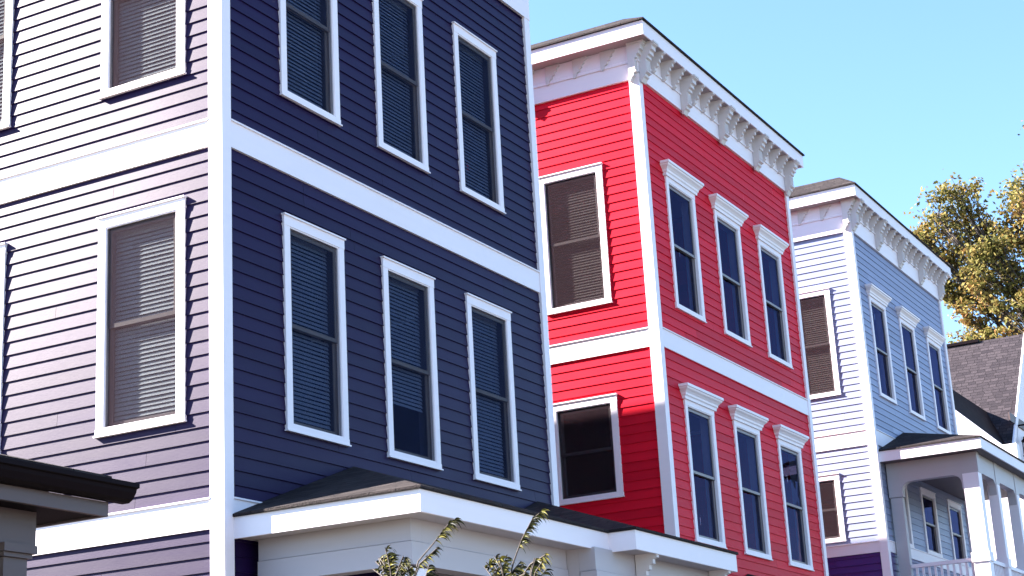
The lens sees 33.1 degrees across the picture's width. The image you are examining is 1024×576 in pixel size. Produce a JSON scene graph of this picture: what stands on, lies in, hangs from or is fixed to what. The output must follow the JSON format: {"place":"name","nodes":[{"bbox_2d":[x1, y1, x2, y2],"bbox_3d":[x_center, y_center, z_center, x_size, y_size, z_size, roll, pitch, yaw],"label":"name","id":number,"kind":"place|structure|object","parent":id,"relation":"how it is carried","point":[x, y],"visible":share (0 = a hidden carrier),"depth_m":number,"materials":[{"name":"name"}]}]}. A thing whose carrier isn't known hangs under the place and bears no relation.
{"place":"outdoors","nodes":[
{"label":"outdoors","id":0,"kind":"place"},
{"bbox_2d":[0,454,139,575],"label":"porch house","id":1,"kind":"structure","parent":0,"point":[30,502],"depth_m":9.07,"materials":[{"name":"grey paint"}]},
{"bbox_2d":[529,0,1023,343],"label":"sky","id":2,"kind":"structure","parent":0,"point":[883,97],"materials":[{"name":"blue"}]},
{"bbox_2d":[909,334,1023,567],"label":"gable house","id":3,"kind":"structure","parent":0,"point":[987,378],"depth_m":44.20,"materials":[{"name":"grey"}]},
{"bbox_2d":[1018,424,1023,455],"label":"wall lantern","id":4,"kind":"object","parent":3,"relation":"attached to","point":[1022,441],"depth_m":42.75,"materials":[{"name":"metal"}]},
{"label":"ground","id":5,"kind":"structure","parent":0,"visible":0},
{"bbox_2d":[0,0,738,575],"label":"clapboard house","id":6,"kind":"structure","parent":5,"relation":"on","point":[272,288],"depth_m":15.23,"materials":[{"name":"blue paint"}]},
{"bbox_2d":[0,242,7,453],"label":"window","id":7,"kind":"structure","parent":6,"relation":"in","point":[3,246],"depth_m":15.23,"materials":[{"name":"white paint"}]},
{"bbox_2d":[0,0,14,129],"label":"window","id":8,"kind":"structure","parent":6,"relation":"in","point":[5,122],"depth_m":15.95,"materials":[{"name":"white paint"}]},
{"bbox_2d":[93,195,186,438],"bbox_3d":[-3.076,0.255,14.473,0.964,1.938,0.194,-12,-19,27],"label":"window","id":9,"kind":"structure","parent":6,"relation":"in","point":[114,227],"depth_m":14.49,"materials":[{"name":"white paint"}]},
{"bbox_2d":[98,0,185,99],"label":"window","id":10,"kind":"structure","parent":6,"relation":"in","point":[112,42],"depth_m":15.25,"materials":[{"name":"white paint"}]},
{"bbox_2d":[278,0,342,126],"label":"window","id":11,"kind":"structure","parent":6,"relation":"in","point":[326,24],"depth_m":16.10,"materials":[{"name":"white paint"}]},
{"bbox_2d":[281,212,351,446],"bbox_3d":[-1.782,0.389,15.169,0.194,1.938,0.944,-12,-19,27],"label":"window","id":12,"kind":"structure","parent":6,"relation":"in","point":[299,232],"depth_m":15.26,"materials":[{"name":"white paint"}]},
{"bbox_2d":[372,0,430,173],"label":"window","id":13,"kind":"structure","parent":6,"relation":"in","point":[414,76],"depth_m":17.50,"materials":[{"name":"white paint"}]},
{"bbox_2d":[380,256,443,470],"bbox_3d":[-1.020,0.743,16.502,0.194,1.938,0.944,-12,-19,27],"label":"window","id":14,"kind":"structure","parent":6,"relation":"in","point":[397,274],"depth_m":16.64,"materials":[{"name":"white paint"}]},
{"bbox_2d":[451,21,505,214],"bbox_3d":[-0.424,-1.823,18.703,0.194,1.938,0.944,-12,-19,27],"label":"window","id":15,"kind":"structure","parent":6,"relation":"in","point":[464,40],"depth_m":18.84,"materials":[{"name":"white paint"}]},
{"bbox_2d":[464,292,521,490],"bbox_3d":[-0.259,1.096,17.834,0.194,1.938,0.944,-12,-19,27],"label":"window","id":16,"kind":"structure","parent":6,"relation":"in","point":[481,310],"depth_m":17.95,"materials":[{"name":"white paint"}]},
{"bbox_2d":[373,517,464,575],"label":"sapling","id":17,"kind":"object","parent":5,"relation":"on","point":[388,567],"visible":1,"depth_m":10.50,"materials":[{"name":"green plant"}]},
{"bbox_2d":[483,508,554,575],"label":"sapling","id":18,"kind":"object","parent":5,"relation":"on","point":[535,566],"visible":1,"depth_m":10.18,"materials":[{"name":"green plant"}]},
{"bbox_2d":[467,17,828,575],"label":"clapboard house","id":19,"kind":"structure","parent":5,"relation":"on","point":[681,398],"depth_m":23.43,"materials":[{"name":"red paint"}]},
{"bbox_2d":[539,162,612,314],"bbox_3d":[0.860,-0.639,23.013,0.984,1.948,0.194,-12,-19,27],"label":"window","id":20,"kind":"structure","parent":19,"relation":"in","point":[593,171],"depth_m":23.02,"materials":[{"name":"white paint"}]},
{"bbox_2d":[553,393,624,505],"bbox_3d":[0.989,2.099,22.213,0.984,1.338,0.194,-12,-19,27],"label":"window","id":21,"kind":"structure","parent":19,"relation":"in","point":[609,401],"depth_m":22.18,"materials":[{"name":"white paint"}]},
{"bbox_2d":[659,159,706,322],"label":"window","id":22,"kind":"structure","parent":19,"relation":"in","point":[681,185],"depth_m":23.66,"materials":[{"name":"white paint"}]},
{"bbox_2d":[678,382,726,548],"bbox_3d":[2.498,2.354,22.567,0.285,2.049,1.230,-12,-19,27],"label":"window","id":23,"kind":"structure","parent":19,"relation":"in","point":[702,404],"depth_m":22.78,"materials":[{"name":"white paint"}]},
{"bbox_2d":[708,193,751,347],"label":"window","id":24,"kind":"structure","parent":19,"relation":"in","point":[729,218],"depth_m":25.10,"materials":[{"name":"white paint"}]},
{"bbox_2d":[728,404,772,560],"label":"window","id":25,"kind":"structure","parent":19,"relation":"in","point":[746,423],"depth_m":24.21,"materials":[{"name":"white paint"}]},
{"bbox_2d":[753,224,793,369],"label":"window","id":26,"kind":"structure","parent":19,"relation":"in","point":[770,246],"depth_m":26.57,"materials":[{"name":"white paint"}]},
{"bbox_2d":[772,424,814,571],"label":"window","id":27,"kind":"structure","parent":19,"relation":"in","point":[790,442],"depth_m":25.68,"materials":[{"name":"white paint"}]},
{"bbox_2d":[679,177,1023,575],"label":"clapboard house","id":28,"kind":"structure","parent":5,"relation":"on","point":[911,480],"depth_m":30.77,"materials":[{"name":"blue paint"}]},
{"bbox_2d":[799,287,841,399],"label":"window","id":29,"kind":"structure","parent":28,"relation":"in","point":[823,294],"depth_m":30.64,"materials":[{"name":"white paint"}]},
{"bbox_2d":[818,473,846,543],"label":"window","id":30,"kind":"structure","parent":28,"relation":"in","point":[833,478],"depth_m":29.77,"materials":[{"name":"white paint"}]},
{"bbox_2d":[864,283,897,404],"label":"window","id":31,"kind":"structure","parent":28,"relation":"in","point":[878,300],"depth_m":31.44,"materials":[{"name":"white paint"}]},
{"bbox_2d":[904,486,914,547],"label":"window","id":32,"kind":"structure","parent":28,"relation":"in","point":[906,492],"depth_m":30.67,"materials":[{"name":"white paint"}]},
{"bbox_2d":[895,305,925,421],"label":"window","id":33,"kind":"structure","parent":28,"relation":"in","point":[908,321],"depth_m":33.03,"materials":[{"name":"white paint"}]},
{"bbox_2d":[919,487,942,557],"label":"window","id":34,"kind":"structure","parent":28,"relation":"in","point":[929,496],"depth_m":32.21,"materials":[{"name":"white paint"}]},
{"bbox_2d":[923,326,951,433],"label":"window","id":35,"kind":"structure","parent":28,"relation":"in","point":[934,340],"depth_m":34.60,"materials":[{"name":"white paint"}]},
{"bbox_2d":[946,499,968,566],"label":"window","id":36,"kind":"structure","parent":28,"relation":"in","point":[952,506],"depth_m":33.80,"materials":[{"name":"white paint"}]},
{"bbox_2d":[903,120,1023,342],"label":"autumn tree","id":37,"kind":"object","parent":5,"relation":"on","point":[979,256],"visible":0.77,"depth_m":53.21,"materials":[{"name":"yellow plant"}]}
]}

